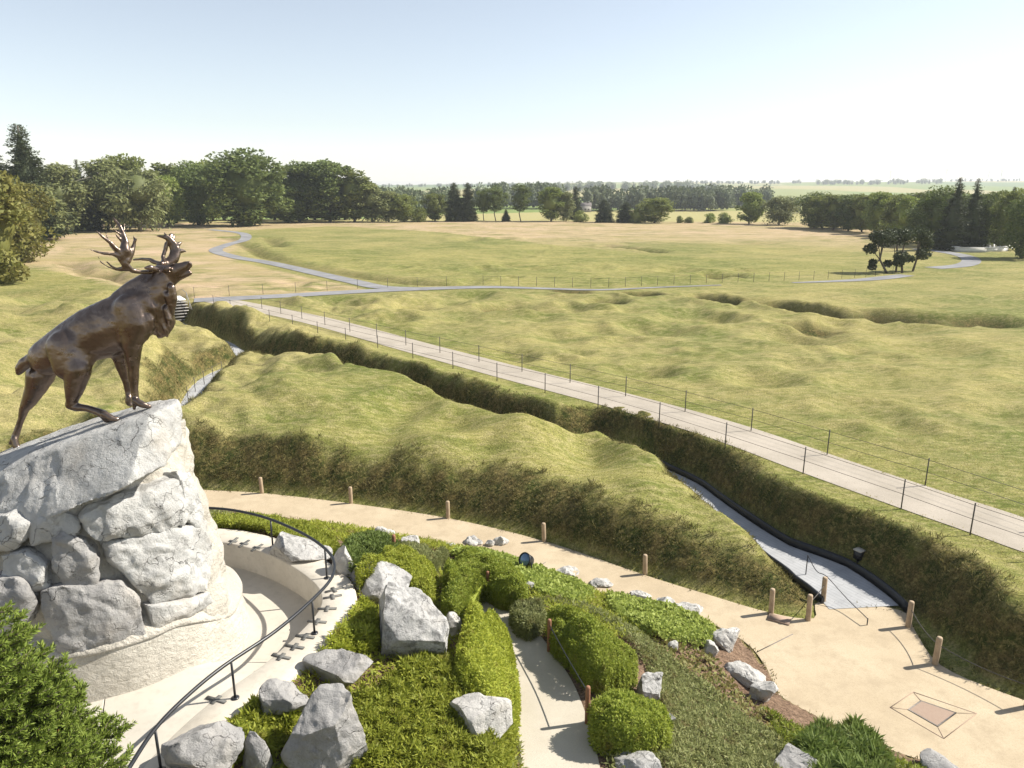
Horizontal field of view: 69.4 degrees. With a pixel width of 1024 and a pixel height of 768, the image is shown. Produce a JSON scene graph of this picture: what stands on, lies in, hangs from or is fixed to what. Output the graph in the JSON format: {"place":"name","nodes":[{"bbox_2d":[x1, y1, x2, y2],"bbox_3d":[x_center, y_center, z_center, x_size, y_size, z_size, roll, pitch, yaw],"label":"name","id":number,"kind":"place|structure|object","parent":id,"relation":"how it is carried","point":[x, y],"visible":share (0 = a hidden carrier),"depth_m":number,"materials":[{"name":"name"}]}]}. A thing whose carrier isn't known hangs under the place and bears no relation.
{"place":"outdoors","nodes":[
{"label":"outdoors","id":0,"kind":"place"},
{"bbox_2d":[85,567,317,767],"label":"platform floor","id":1,"kind":"structure","parent":0,"point":[272,605],"depth_m":13.38,"materials":[{"name":"beige concrete"}]},
{"bbox_2d":[0,399,250,702],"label":"rock pedestal","id":2,"kind":"object","parent":1,"relation":"on","point":[118,576],"visible":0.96,"depth_m":12.78,"materials":[{"name":"grey stone"}]},
{"bbox_2d":[9,217,191,447],"bbox_3d":[-7.514,-0.713,13.083,3.950,4.389,1.449,0,15,0],"label":"caribou statue","id":3,"kind":"object","parent":2,"relation":"on","point":[120,326],"visible":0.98,"depth_m":12.81,"materials":[{"name":"brown metal"}]},
{"bbox_2d":[209,229,432,289],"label":"asphalt path","id":4,"kind":"structure","parent":0,"point":[217,250],"depth_m":102.07,"materials":[{"name":"asphalt"}]},
{"bbox_2d":[194,285,714,301],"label":"asphalt path","id":5,"kind":"structure","parent":0,"point":[300,294],"depth_m":79.62,"materials":[{"name":"asphalt"}]},
{"bbox_2d":[0,181,1023,767],"bbox_3d":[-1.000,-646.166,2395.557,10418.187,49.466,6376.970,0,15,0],"label":"ground","id":6,"kind":"structure","parent":0,"point":[942,343],"depth_m":43.60,"materials":[{"name":"green plant"}]},
{"bbox_2d":[4,181,55,262],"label":"broadleaf tree","id":7,"kind":"object","parent":6,"relation":"on","point":[24,254],"visible":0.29,"depth_m":109.88,"materials":[{"name":"green plant"}]},
{"bbox_2d":[0,170,61,283],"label":"broadleaf tree","id":8,"kind":"object","parent":6,"relation":"on","point":[11,211],"visible":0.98,"depth_m":84.45,"materials":[{"name":"green plant"}]},
{"bbox_2d":[0,123,77,241],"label":"conifer tree","id":9,"kind":"object","parent":6,"relation":"on","point":[25,169],"visible":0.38,"depth_m":152.94,"materials":[{"name":"green plant"}]},
{"bbox_2d":[29,185,73,239],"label":"birch tree","id":10,"kind":"object","parent":6,"relation":"on","point":[56,224],"visible":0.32,"depth_m":155.99,"materials":[{"name":"green plant"}]},
{"bbox_2d":[40,161,93,231],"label":"birch tree","id":11,"kind":"object","parent":6,"relation":"on","point":[60,175],"visible":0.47,"depth_m":178.35,"materials":[{"name":"green plant"}]},
{"bbox_2d":[0,598,137,767],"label":"shrub","id":12,"kind":"object","parent":6,"relation":"on","point":[45,722],"visible":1,"depth_m":8.69,"materials":[{"name":"green plant"}]},
{"bbox_2d":[69,159,110,231],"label":"spruce tree","id":13,"kind":"object","parent":6,"relation":"on","point":[93,220],"visible":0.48,"depth_m":187.54,"materials":[{"name":"green plant"}]},
{"bbox_2d":[78,156,125,229],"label":"birch tree","id":14,"kind":"object","parent":6,"relation":"on","point":[90,169],"visible":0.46,"depth_m":188.92,"materials":[{"name":"green plant"}]},
{"bbox_2d":[103,153,146,175],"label":"broadleaf tree","id":15,"kind":"object","parent":6,"relation":"on","point":[132,164],"visible":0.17,"depth_m":222.94,"materials":[{"name":"green plant"}]},
{"bbox_2d":[84,166,181,230],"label":"broadleaf tree","id":16,"kind":"object","parent":6,"relation":"on","point":[137,201],"visible":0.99,"depth_m":184.63,"materials":[{"name":"green plant"}]},
{"bbox_2d":[154,174,188,226],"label":"broadleaf tree","id":17,"kind":"object","parent":6,"relation":"on","point":[177,208],"visible":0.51,"depth_m":206.88,"materials":[{"name":"green plant"}]},
{"bbox_2d":[169,160,228,224],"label":"broadleaf tree","id":18,"kind":"object","parent":6,"relation":"on","point":[195,198],"visible":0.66,"depth_m":214.78,"materials":[{"name":"green plant"}]},
{"bbox_2d":[161,720,244,767],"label":"boulder","id":19,"kind":"object","parent":6,"relation":"on","point":[218,744],"visible":1,"depth_m":11.20,"materials":[{"name":"stone"}]},
{"bbox_2d":[189,147,294,226],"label":"broadleaf tree","id":20,"kind":"object","parent":6,"relation":"on","point":[246,187],"visible":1,"depth_m":207.40,"materials":[{"name":"green plant"}]},
{"bbox_2d":[144,529,356,767],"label":"parapet wall","id":21,"kind":"structure","parent":6,"relation":"on","point":[334,601],"depth_m":15.77,"materials":[{"name":"concrete"}]},
{"bbox_2d":[128,507,335,767],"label":"handrail","id":22,"kind":"object","parent":21,"relation":"on","point":[234,697],"visible":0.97,"depth_m":13.12,"materials":[{"name":"black metal"}]},
{"bbox_2d":[269,531,332,562],"bbox_3d":[-5.131,4.093,17.886,1.562,1.015,1.074,0,15,0],"label":"boulder","id":23,"kind":"object","parent":21,"relation":"on","point":[288,547],"visible":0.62,"depth_m":17.62,"materials":[{"name":"stone"}]},
{"bbox_2d":[242,731,272,767],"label":"boulder","id":24,"kind":"object","parent":6,"relation":"on","point":[257,754],"visible":1,"depth_m":11.45,"materials":[{"name":"stone"}]},
{"bbox_2d":[225,686,304,764],"bbox_3d":[-4.078,5.662,12.325,1.079,0.867,1.751,7,16,23],"label":"juniper","id":25,"kind":"object","parent":6,"relation":"on","point":[252,717],"visible":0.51,"depth_m":12.17,"materials":[{"name":"green plant"}]},
{"bbox_2d":[212,510,340,559],"bbox_3d":[-7.142,4.392,21.065,2.938,2.912,7.978,-11,19,-37],"label":"juniper","id":26,"kind":"object","parent":6,"relation":"on","point":[251,523],"visible":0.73,"depth_m":19.52,"materials":[{"name":"green plant"}]},
{"bbox_2d":[259,678,308,723],"bbox_3d":[-3.874,5.447,12.614,0.899,0.897,0.591,0,15,0],"label":"boulder","id":27,"kind":"object","parent":6,"relation":"on","point":[276,694],"visible":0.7,"depth_m":12.38,"materials":[{"name":"stone"}]},
{"bbox_2d":[269,185,307,222],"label":"broadleaf tree","id":28,"kind":"object","parent":6,"relation":"on","point":[290,191],"visible":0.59,"depth_m":230.07,"materials":[{"name":"green plant"}]},
{"bbox_2d":[269,160,323,221],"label":"broadleaf tree","id":29,"kind":"object","parent":6,"relation":"on","point":[295,176],"visible":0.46,"depth_m":233.07,"materials":[{"name":"green plant"}]},
{"bbox_2d":[242,594,380,706],"bbox_3d":[-3.406,5.190,13.989,1.143,0.742,3.905,5,16,19],"label":"juniper","id":30,"kind":"object","parent":6,"relation":"on","point":[364,609],"visible":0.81,"depth_m":14.58,"materials":[{"name":"green plant"}]},
{"bbox_2d":[280,683,368,767],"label":"boulder","id":31,"kind":"object","parent":6,"relation":"on","point":[327,731],"visible":0.98,"depth_m":11.57,"materials":[{"name":"stone"}]},
{"bbox_2d":[296,158,354,221],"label":"broadleaf tree","id":32,"kind":"object","parent":6,"relation":"on","point":[328,190],"visible":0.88,"depth_m":232.01,"materials":[{"name":"green plant"}]},
{"bbox_2d":[302,648,372,686],"bbox_3d":[-3.182,5.284,13.784,1.262,0.694,0.836,8,17,28],"label":"boulder","id":33,"kind":"object","parent":6,"relation":"on","point":[344,667],"visible":0.91,"depth_m":13.53,"materials":[{"name":"stone"}]},
{"bbox_2d":[329,169,377,221],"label":"broadleaf tree","id":34,"kind":"object","parent":6,"relation":"on","point":[349,192],"visible":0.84,"depth_m":233.55,"materials":[{"name":"green plant"}]},
{"bbox_2d":[335,529,399,574],"bbox_3d":[-3.611,4.480,19.461,1.634,2.369,4.914,0,15,0],"label":"clipped hedge","id":35,"kind":"object","parent":6,"relation":"on","point":[360,543],"visible":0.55,"depth_m":18.57,"materials":[{"name":"green plant"}]},
{"bbox_2d":[352,183,387,221],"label":"birch tree","id":36,"kind":"object","parent":6,"relation":"on","point":[370,199],"visible":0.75,"depth_m":235.22,"materials":[{"name":"green plant"}]},
{"bbox_2d":[349,560,411,604],"bbox_3d":[-3.021,4.543,16.579,1.496,0.835,1.215,0,15,0],"label":"boulder","id":37,"kind":"object","parent":6,"relation":"on","point":[379,579],"visible":0.56,"depth_m":16.53,"materials":[{"name":"stone"}]},
{"bbox_2d":[372,190,403,221],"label":"birch tree","id":38,"kind":"object","parent":6,"relation":"on","point":[386,214],"visible":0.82,"depth_m":235.07,"materials":[{"name":"green plant"}]},
{"bbox_2d":[354,544,437,598],"bbox_3d":[-2.678,4.523,17.894,1.784,1.878,2.998,0,15,0],"label":"clipped hedge","id":39,"kind":"object","parent":6,"relation":"on","point":[416,565],"visible":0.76,"depth_m":17.35,"materials":[{"name":"green plant"}]},
{"bbox_2d":[389,194,418,221],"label":"broadleaf tree","id":40,"kind":"object","parent":6,"relation":"on","point":[407,209],"visible":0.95,"depth_m":235.63,"materials":[{"name":"green plant"}]},
{"bbox_2d":[364,185,452,209],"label":"distant woodland","id":41,"kind":"object","parent":6,"relation":"on","point":[418,194],"visible":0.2,"depth_m":407.98,"materials":[{"name":"plant"}]},
{"bbox_2d":[379,582,448,658],"bbox_3d":[-2.011,4.831,15.026,1.498,1.771,1.396,0,15,0],"label":"boulder","id":42,"kind":"object","parent":6,"relation":"on","point":[413,619],"visible":0.79,"depth_m":14.60,"materials":[{"name":"stone"}]},
{"bbox_2d":[400,539,449,572],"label":"shrub","id":43,"kind":"object","parent":6,"relation":"on","point":[439,556],"visible":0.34,"depth_m":20.95,"materials":[{"name":"green plant"}]},
{"bbox_2d":[419,193,447,220],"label":"broadleaf tree","id":44,"kind":"object","parent":6,"relation":"on","point":[436,205],"visible":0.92,"depth_m":243.76,"materials":[{"name":"green plant"}]},
{"bbox_2d":[349,649,519,767],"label":"ground cover","id":45,"kind":"object","parent":6,"relation":"on","point":[407,699],"visible":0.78,"depth_m":12.83,"materials":[{"name":"green plant"}]},
{"bbox_2d":[443,183,464,221],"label":"conifer tree","id":46,"kind":"object","parent":6,"relation":"on","point":[452,213],"visible":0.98,"depth_m":239.94,"materials":[{"name":"green plant"}]},
{"bbox_2d":[440,571,479,630],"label":"clipped hedge","id":47,"kind":"object","parent":6,"relation":"on","point":[455,596],"visible":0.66,"depth_m":16.75,"materials":[{"name":"green plant"}]},
{"bbox_2d":[211,510,719,767],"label":"ground cover","id":48,"kind":"object","parent":6,"relation":"on","point":[435,543],"visible":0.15,"depth_m":19.47,"materials":[{"name":"green plant"}]},
{"bbox_2d":[459,182,477,221],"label":"conifer tree","id":49,"kind":"object","parent":6,"relation":"on","point":[470,209],"visible":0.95,"depth_m":240.00,"materials":[{"name":"green plant"}]},
{"bbox_2d":[450,692,512,744],"bbox_3d":[-0.533,6.134,13.487,0.941,1.044,0.929,-12,19,-38],"label":"boulder","id":50,"kind":"object","parent":6,"relation":"on","point":[479,712],"visible":0.62,"depth_m":13.20,"materials":[{"name":"stone"}]},
{"bbox_2d":[441,545,528,610],"bbox_3d":[-0.659,5.145,20.407,2.301,2.774,4.933,0,15,0],"label":"clipped hedge","id":51,"kind":"object","parent":6,"relation":"on","point":[505,587],"visible":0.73,"depth_m":20.44,"materials":[{"name":"green plant"}]},
{"bbox_2d":[453,600,521,737],"bbox_3d":[-0.484,5.921,16.150,1.401,2.416,5.552,0,15,0],"label":"clipped hedge","id":52,"kind":"object","parent":6,"relation":"on","point":[497,675],"visible":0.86,"depth_m":14.96,"materials":[{"name":"green plant"}]},
{"bbox_2d":[4,318,1023,680],"bbox_3d":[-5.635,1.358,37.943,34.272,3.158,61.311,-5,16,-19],"label":"bank grass","id":53,"kind":"structure","parent":6,"relation":"on","point":[601,496],"depth_m":28.97,"materials":[{"name":"green plant"}]},
{"bbox_2d":[471,181,566,207],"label":"distant woodland","id":54,"kind":"object","parent":6,"relation":"on","point":[537,187],"visible":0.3,"depth_m":492.14,"materials":[{"name":"plant"}]},
{"bbox_2d":[449,545,595,601],"bbox_3d":[0.579,5.892,23.385,3.016,1.777,5.964,-11,19,-37],"label":"ground cover","id":55,"kind":"object","parent":6,"relation":"on","point":[536,575],"visible":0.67,"depth_m":22.47,"materials":[{"name":"green plant"}]},
{"bbox_2d":[507,596,546,641],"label":"shrub","id":56,"kind":"object","parent":6,"relation":"on","point":[522,614],"visible":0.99,"depth_m":18.75,"materials":[{"name":"green plant"}]},
{"bbox_2d":[536,187,568,220],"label":"broadleaf tree","id":57,"kind":"object","parent":6,"relation":"on","point":[548,198],"visible":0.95,"depth_m":239.36,"materials":[{"name":"green plant"}]},
{"bbox_2d":[209,507,917,767],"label":"ground cover","id":58,"kind":"object","parent":6,"relation":"on","point":[520,758],"visible":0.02,"depth_m":14.51,"materials":[{"name":"green plant"}]},
{"bbox_2d":[545,603,639,695],"bbox_3d":[1.761,6.010,17.360,1.558,1.398,3.005,-8,17,-27],"label":"clipped hedge","id":59,"kind":"object","parent":6,"relation":"on","point":[597,657],"visible":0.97,"depth_m":16.61,"materials":[{"name":"green plant"}]},
{"bbox_2d":[202,487,1022,759],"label":"verge grass","id":60,"kind":"structure","parent":6,"relation":"on","point":[988,684],"depth_m":22.59,"materials":[{"name":"green plant"}]},
{"bbox_2d":[213,297,1023,536],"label":"wire fence","id":61,"kind":"object","parent":6,"relation":"on","point":[975,505],"visible":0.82,"depth_m":32.00,"materials":[{"name":"metal"}]},
{"bbox_2d":[556,179,690,191],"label":"distant woodland","id":62,"kind":"object","parent":6,"relation":"on","point":[626,185],"visible":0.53,"depth_m":1449.70,"materials":[{"name":"plant"}]},
{"bbox_2d":[585,687,674,758],"bbox_3d":[2.307,6.684,14.609,1.857,1.393,1.434,-6,16,-23],"label":"clipped hedge","id":63,"kind":"object","parent":6,"relation":"on","point":[619,719],"visible":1,"depth_m":14.16,"materials":[{"name":"green plant"}]},
{"bbox_2d":[614,751,661,767],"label":"boulder","id":64,"kind":"object","parent":6,"relation":"on","point":[642,759],"visible":0.96,"depth_m":13.69,"materials":[{"name":"stone"}]},
{"bbox_2d":[261,299,1023,504],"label":"wire fence","id":65,"kind":"object","parent":6,"relation":"on","point":[927,472],"visible":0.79,"depth_m":35.91,"materials":[{"name":"metal"}]},
{"bbox_2d":[636,672,662,700],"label":"boulder","id":66,"kind":"object","parent":6,"relation":"on","point":[649,685],"visible":0.83,"depth_m":16.36,"materials":[{"name":"stone"}]},
{"bbox_2d":[635,197,675,222],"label":"broadleaf tree","id":67,"kind":"object","parent":6,"relation":"on","point":[655,209],"visible":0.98,"depth_m":229.50,"materials":[{"name":"green plant"}]},
{"bbox_2d":[576,184,736,210],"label":"distant woodland","id":68,"kind":"object","parent":6,"relation":"on","point":[685,198],"visible":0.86,"depth_m":440.86,"materials":[{"name":"plant"}]},
{"bbox_2d":[605,590,716,648],"bbox_3d":[4.276,6.552,21.092,3.155,1.620,3.826,0,15,0],"label":"ground cover","id":69,"kind":"object","parent":6,"relation":"on","point":[672,620],"visible":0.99,"depth_m":20.42,"materials":[{"name":"green plant"}]},
{"bbox_2d":[540,594,796,767],"bbox_3d":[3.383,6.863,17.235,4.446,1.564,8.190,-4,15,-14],"label":"ground cover","id":70,"kind":"object","parent":6,"relation":"on","point":[701,713],"visible":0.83,"depth_m":16.03,"materials":[{"name":"green plant"}]},
{"bbox_2d":[709,627,739,652],"bbox_3d":[5.829,6.964,20.272,0.957,0.734,0.685,-10,18,-33],"label":"boulder","id":71,"kind":"object","parent":6,"relation":"on","point":[724,639],"visible":0.79,"depth_m":20.00,"materials":[{"name":"stone"}]},
{"bbox_2d":[695,183,774,205],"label":"distant woodland","id":72,"kind":"object","parent":6,"relation":"on","point":[766,192],"visible":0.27,"depth_m":530.83,"materials":[{"name":"plant"}]},
{"bbox_2d":[724,660,765,687],"bbox_3d":[6.149,7.515,18.898,0.771,0.452,1.472,-11,18,-35],"label":"boulder","id":73,"kind":"object","parent":6,"relation":"on","point":[746,675],"visible":0.71,"depth_m":18.86,"materials":[{"name":"stone"}]},
{"bbox_2d":[734,192,765,223],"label":"broadleaf tree","id":74,"kind":"object","parent":6,"relation":"on","point":[751,209],"visible":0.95,"depth_m":223.18,"materials":[{"name":"green plant"}]},
{"bbox_2d":[749,681,778,701],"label":"boulder","id":75,"kind":"object","parent":6,"relation":"on","point":[764,691],"visible":0.95,"depth_m":18.01,"materials":[{"name":"stone"}]},
{"bbox_2d":[759,195,801,224],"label":"tree","id":76,"kind":"object","parent":6,"relation":"on","point":[779,207],"visible":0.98,"depth_m":216.94,"materials":[{"name":"green plant"}]},
{"bbox_2d":[658,458,907,612],"bbox_3d":[7.856,4.637,30.757,3.192,0.421,18.992,-10,18,-34],"label":"trench lining","id":77,"kind":"object","parent":6,"relation":"on","point":[894,595],"visible":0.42,"depth_m":26.43,"materials":[{"name":"black metal"}]},
{"bbox_2d":[764,550,823,603],"bbox_3d":[8.600,5.816,26.481,0.179,0.342,7.606,-4,16,-16],"label":"trench lining","id":78,"kind":"object","parent":6,"relation":"on","point":[802,583],"visible":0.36,"depth_m":24.00,"materials":[{"name":"black metal"}]},
{"bbox_2d":[772,743,818,767],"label":"boulder","id":79,"kind":"object","parent":6,"relation":"on","point":[790,756],"visible":0.86,"depth_m":15.03,"materials":[{"name":"stone"}]},
{"bbox_2d":[800,195,830,227],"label":"broadleaf tree","id":80,"kind":"object","parent":6,"relation":"on","point":[818,220],"visible":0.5,"depth_m":198.48,"materials":[{"name":"green plant"}]},
{"bbox_2d":[818,193,846,229],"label":"broadleaf tree","id":81,"kind":"object","parent":6,"relation":"on","point":[831,205],"visible":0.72,"depth_m":192.44,"materials":[{"name":"green plant"}]},
{"bbox_2d":[791,712,898,767],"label":"juniper","id":82,"kind":"object","parent":6,"relation":"on","point":[853,742],"visible":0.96,"depth_m":15.81,"materials":[{"name":"green plant"}]},
{"bbox_2d":[763,706,926,767],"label":"ground cover","id":83,"kind":"object","parent":6,"relation":"on","point":[903,761],"visible":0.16,"depth_m":16.36,"materials":[{"name":"green plant"}]},
{"bbox_2d":[834,194,860,230],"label":"broadleaf tree","id":84,"kind":"object","parent":6,"relation":"on","point":[846,216],"visible":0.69,"depth_m":188.09,"materials":[{"name":"green plant"}]},
{"bbox_2d":[845,193,873,231],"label":"broadleaf tree","id":85,"kind":"object","parent":6,"relation":"on","point":[857,208],"visible":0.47,"depth_m":183.96,"materials":[{"name":"green plant"}]},
{"bbox_2d":[861,191,892,231],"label":"broadleaf tree","id":86,"kind":"object","parent":6,"relation":"on","point":[874,205],"visible":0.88,"depth_m":175.71,"materials":[{"name":"green plant"}]},
{"bbox_2d":[816,177,942,184],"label":"distant woodland","id":87,"kind":"object","parent":6,"relation":"on","point":[878,181],"visible":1,"depth_m":2190.41,"materials":[{"name":"plant"}]},
{"bbox_2d":[862,228,898,272],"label":"umbrella pine","id":88,"kind":"object","parent":6,"relation":"on","point":[881,237],"visible":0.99,"depth_m":95.66,"materials":[{"name":"green plant"}]},
{"bbox_2d":[878,193,904,229],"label":"broadleaf tree","id":89,"kind":"object","parent":6,"relation":"on","point":[889,216],"visible":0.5,"depth_m":168.46,"materials":[{"name":"green plant"}]},
{"bbox_2d":[888,195,919,233],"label":"broadleaf tree","id":90,"kind":"object","parent":6,"relation":"on","point":[904,204],"visible":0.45,"depth_m":161.80,"materials":[{"name":"green plant"}]},
{"bbox_2d":[892,228,918,272],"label":"umbrella pine","id":91,"kind":"object","parent":6,"relation":"on","point":[901,259],"visible":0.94,"depth_m":96.16,"materials":[{"name":"green plant"}]},
{"bbox_2d":[912,228,933,270],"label":"umbrella pine","id":92,"kind":"object","parent":6,"relation":"on","point":[924,240],"visible":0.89,"depth_m":98.15,"materials":[{"name":"green plant"}]},
{"bbox_2d":[920,748,958,767],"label":"boulder","id":93,"kind":"object","parent":6,"relation":"on","point":[930,758],"visible":0.95,"depth_m":16.08,"materials":[{"name":"stone"}]},
{"bbox_2d":[998,193,1023,257],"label":"broadleaf tree","id":94,"kind":"object","parent":6,"relation":"on","point":[1016,224],"visible":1,"depth_m":116.76,"materials":[{"name":"green plant"}]},
{"bbox_2d":[0,0,1023,184],"label":"sky","id":95,"kind":"structure","parent":0,"point":[400,92],"materials":[{"name":"blue"}]},
{"bbox_2d":[450,559,599,767],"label":"garden path","id":96,"kind":"structure","parent":0,"point":[553,730],"depth_m":15.46,"materials":[{"name":"beige concrete"}]},
{"bbox_2d":[183,323,898,608],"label":"trench path","id":97,"kind":"structure","parent":0,"point":[857,590],"depth_m":25.01,"materials":[{"name":"concrete"}]},
{"bbox_2d":[204,490,1023,767],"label":"sand path","id":98,"kind":"structure","parent":0,"point":[833,664],"depth_m":20.48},
{"bbox_2d":[890,692,976,738],"bbox_3d":[10.410,8.071,18.285,1.576,0.030,1.315,-10,18,-32],"label":"inlay","id":99,"kind":"object","parent":98,"relation":"on","point":[935,715],"visible":1,"depth_m":18.20,"materials":[{"name":"stone"}]},
{"bbox_2d":[206,300,1023,551],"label":"gravel path","id":100,"kind":"structure","parent":0,"point":[964,509],"depth_m":32.75,"materials":[{"name":"beige gravel"}]},
{"label":"cemetery terrace","id":101,"kind":"structure","parent":0,"visible":0},
{"bbox_2d":[913,185,971,240],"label":"broadleaf tree","id":102,"kind":"object","parent":101,"relation":"on","point":[935,204],"visible":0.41,"depth_m":139.23,"materials":[{"name":"green plant"}]},
{"bbox_2d":[930,177,974,250],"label":"spruce tree","id":103,"kind":"object","parent":101,"relation":"on","point":[952,232],"visible":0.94,"depth_m":130.41,"materials":[{"name":"green plant"}]},
{"bbox_2d":[963,178,989,246],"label":"spruce tree","id":104,"kind":"object","parent":101,"relation":"on","point":[975,209],"visible":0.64,"depth_m":132.51,"materials":[{"name":"green plant"}]},
{"bbox_2d":[966,192,1004,246],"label":"broadleaf tree","id":105,"kind":"object","parent":101,"relation":"on","point":[990,199],"visible":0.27,"depth_m":136.61,"materials":[{"name":"green plant"}]},
{"bbox_2d":[986,187,1023,248],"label":"broadleaf tree","id":106,"kind":"object","parent":101,"relation":"on","point":[999,221],"visible":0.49,"depth_m":131.05,"materials":[{"name":"green plant"}]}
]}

